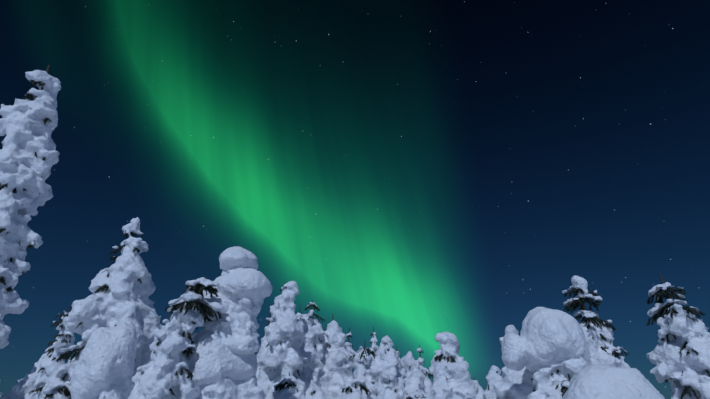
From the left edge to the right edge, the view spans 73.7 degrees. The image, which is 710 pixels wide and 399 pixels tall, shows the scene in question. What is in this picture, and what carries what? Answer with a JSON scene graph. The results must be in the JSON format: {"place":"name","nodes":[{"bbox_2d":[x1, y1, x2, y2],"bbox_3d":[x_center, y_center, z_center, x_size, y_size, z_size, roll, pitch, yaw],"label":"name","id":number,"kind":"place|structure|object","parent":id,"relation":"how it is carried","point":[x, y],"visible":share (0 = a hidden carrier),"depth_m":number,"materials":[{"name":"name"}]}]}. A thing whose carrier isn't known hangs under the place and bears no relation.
{"place":"outdoors","nodes":[
{"label":"outdoors","id":0,"kind":"place"},
{"bbox_2d":[0,0,709,398],"label":"sky","id":1,"kind":"structure","parent":0,"point":[418,170],"materials":[{"name":"blue"}]},
{"bbox_3d":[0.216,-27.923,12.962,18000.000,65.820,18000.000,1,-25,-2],"label":"snowy ground","id":2,"kind":"structure","parent":0,"visible":0},
{"bbox_2d":[0,345,52,398],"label":"tree","id":3,"kind":"object","parent":2,"relation":"on","point":[23,388],"visible":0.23,"depth_m":11.33,"materials":[{"name":"white plant"}]},
{"bbox_2d":[0,65,60,380],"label":"tree","id":4,"kind":"object","parent":2,"relation":"on","point":[29,155],"visible":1,"depth_m":5.84,"materials":[{"name":"white plant"}]},
{"bbox_2d":[24,306,74,398],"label":"tree","id":5,"kind":"object","parent":2,"relation":"on","point":[49,365],"visible":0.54,"depth_m":11.15,"materials":[{"name":"white plant"}]},
{"bbox_2d":[42,380,71,398],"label":"tree","id":6,"kind":"object","parent":2,"relation":"on","point":[53,390],"visible":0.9,"depth_m":7.01,"materials":[{"name":"white plant"}]},
{"bbox_2d":[41,217,160,398],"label":"tree","id":7,"kind":"object","parent":2,"relation":"on","point":[122,288],"visible":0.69,"depth_m":8.45,"materials":[{"name":"white plant"}]},
{"bbox_2d":[68,323,136,398],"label":"tree","id":8,"kind":"object","parent":2,"relation":"on","point":[104,368],"visible":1,"depth_m":4.39,"materials":[{"name":"white plant"}]},
{"bbox_2d":[145,324,161,364],"bbox_3d":[-5.039,5.410,11.808,1.916,4.506,1.896,1,-25,-2],"label":"tree","id":9,"kind":"object","parent":2,"relation":"on","point":[154,354],"visible":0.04,"depth_m":11.96,"materials":[{"name":"white plant"}]},
{"bbox_2d":[128,276,225,398],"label":"tree","id":10,"kind":"object","parent":2,"relation":"on","point":[166,373],"visible":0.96,"depth_m":6.47,"materials":[{"name":"white plant"}]},
{"bbox_2d":[188,245,272,398],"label":"tree","id":11,"kind":"object","parent":2,"relation":"on","point":[222,359],"visible":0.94,"depth_m":7.06,"materials":[{"name":"white plant"}]},
{"bbox_2d":[256,336,268,378],"bbox_3d":[-2.368,5.626,12.422,1.925,4.630,1.852,1,-25,-2],"label":"tree","id":12,"kind":"object","parent":2,"relation":"on","point":[263,349],"visible":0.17,"depth_m":12.96,"materials":[{"name":"white plant"}]},
{"bbox_2d":[261,308,270,343],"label":"spire tree","id":13,"kind":"object","parent":2,"relation":"on","point":[263,339],"visible":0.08,"depth_m":13.82,"materials":[{"name":"white plant"}]},
{"bbox_2d":[257,281,307,398],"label":"tree","id":14,"kind":"object","parent":2,"relation":"on","point":[281,359],"visible":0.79,"depth_m":10.15,"materials":[{"name":"white plant"}]},
{"bbox_2d":[272,372,305,398],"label":"tree","id":15,"kind":"object","parent":2,"relation":"on","point":[289,387],"visible":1,"depth_m":9.04,"materials":[{"name":"white plant"}]},
{"bbox_2d":[297,300,325,389],"bbox_3d":[-1.252,4.728,10.894,1.607,4.831,1.624,20,-32,-36],"label":"tree","id":16,"kind":"object","parent":2,"relation":"on","point":[311,349],"visible":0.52,"depth_m":11.18,"materials":[{"name":"white plant"}]},
{"bbox_2d":[304,380,328,398],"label":"tree","id":17,"kind":"object","parent":2,"relation":"on","point":[313,391],"visible":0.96,"depth_m":9.12,"materials":[{"name":"white plant"}]},
{"bbox_2d":[320,314,353,398],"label":"tree","id":18,"kind":"object","parent":2,"relation":"on","point":[336,373],"visible":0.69,"depth_m":11.47,"materials":[{"name":"white plant"}]},
{"bbox_2d":[345,328,354,375],"bbox_3d":[-0.290,5.812,13.184,1.014,4.412,0.942,1,-25,-2],"label":"spire tree","id":19,"kind":"object","parent":2,"relation":"on","point":[348,345],"visible":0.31,"depth_m":13.86,"materials":[{"name":"white plant"}]},
{"bbox_2d":[339,378,372,398],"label":"tree","id":20,"kind":"object","parent":2,"relation":"on","point":[357,388],"visible":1,"depth_m":9.14,"materials":[{"name":"white plant"}]},
{"bbox_2d":[350,341,376,381],"bbox_3d":[0.103,5.333,10.695,1.696,4.164,1.848,19,-31,-34],"label":"tree","id":21,"kind":"object","parent":2,"relation":"on","point":[362,359],"visible":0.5,"depth_m":11.23,"materials":[{"name":"white plant"}]},
{"bbox_2d":[370,327,378,361],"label":"spire tree","id":22,"kind":"object","parent":2,"relation":"on","point":[373,342],"visible":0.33,"depth_m":14.86,"materials":[{"name":"white plant"}]},
{"bbox_2d":[365,335,407,398],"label":"tree","id":23,"kind":"object","parent":2,"relation":"on","point":[386,367],"visible":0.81,"depth_m":10.09,"materials":[{"name":"white plant"}]},
{"bbox_2d":[376,383,403,398],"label":"tree","id":24,"kind":"object","parent":2,"relation":"on","point":[389,391],"visible":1,"depth_m":9.09,"materials":[{"name":"white plant"}]},
{"bbox_2d":[400,350,426,395],"bbox_3d":[1.475,5.451,11.144,1.397,3.673,1.368,12,-27,-23],"label":"tree","id":25,"kind":"object","parent":2,"relation":"on","point":[414,379],"visible":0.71,"depth_m":11.53,"materials":[{"name":"white plant"}]},
{"bbox_2d":[406,391,429,398],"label":"tree","id":26,"kind":"object","parent":2,"relation":"on","point":[416,395],"visible":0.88,"depth_m":9.06,"materials":[{"name":"white plant"}]},
{"bbox_2d":[417,345,423,370],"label":"spire tree","id":27,"kind":"object","parent":2,"relation":"on","point":[420,359],"visible":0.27,"depth_m":14.06,"materials":[{"name":"white plant"}]},
{"bbox_2d":[422,368,433,395],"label":"tree","id":28,"kind":"object","parent":2,"relation":"on","point":[428,383],"visible":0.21,"depth_m":13.73,"materials":[{"name":"white plant"}]},
{"bbox_2d":[422,332,478,398],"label":"tree","id":29,"kind":"object","parent":2,"relation":"on","point":[448,368],"visible":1,"depth_m":7.12,"materials":[{"name":"white plant"}]},
{"bbox_2d":[473,377,483,398],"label":"tree","id":30,"kind":"object","parent":2,"relation":"on","point":[480,393],"visible":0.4,"depth_m":13.43,"materials":[{"name":"white plant"}]},
{"bbox_2d":[482,384,498,398],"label":"tree","id":31,"kind":"object","parent":2,"relation":"on","point":[489,394],"visible":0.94,"depth_m":8.87,"materials":[{"name":"white plant"}]},
{"bbox_2d":[484,365,501,394],"bbox_3d":[3.220,5.692,11.186,1.436,3.363,1.439,1,-25,-2],"label":"tree","id":32,"kind":"object","parent":2,"relation":"on","point":[493,375],"visible":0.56,"depth_m":11.62,"materials":[{"name":"white plant"}]},
{"bbox_2d":[493,324,535,398],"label":"tree","id":33,"kind":"object","parent":2,"relation":"on","point":[512,384],"visible":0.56,"depth_m":6.93,"materials":[{"name":"white plant"}]},
{"bbox_2d":[502,307,600,398],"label":"tree","id":34,"kind":"object","parent":2,"relation":"on","point":[548,348],"visible":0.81,"depth_m":6.04,"materials":[{"name":"white plant"}]},
{"bbox_2d":[562,274,624,367],"bbox_3d":[3.691,3.234,6.959,1.419,4.395,1.505,10,-27,-20],"label":"tree","id":35,"kind":"object","parent":2,"relation":"on","point":[598,333],"visible":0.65,"depth_m":7.42,"materials":[{"name":"white plant"}]},
{"bbox_2d":[562,364,664,398],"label":"tree","id":36,"kind":"object","parent":2,"relation":"on","point":[600,381],"visible":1,"depth_m":3.37,"materials":[{"name":"white plant"}]},
{"bbox_2d":[615,346,630,367],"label":"spire tree","id":37,"kind":"object","parent":2,"relation":"on","point":[622,359],"visible":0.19,"depth_m":11.78,"materials":[{"name":"white plant"}]},
{"bbox_2d":[646,273,709,398],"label":"tree","id":38,"kind":"object","parent":2,"relation":"on","point":[679,355],"visible":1,"depth_m":6.79,"materials":[{"name":"white plant"}]}
]}

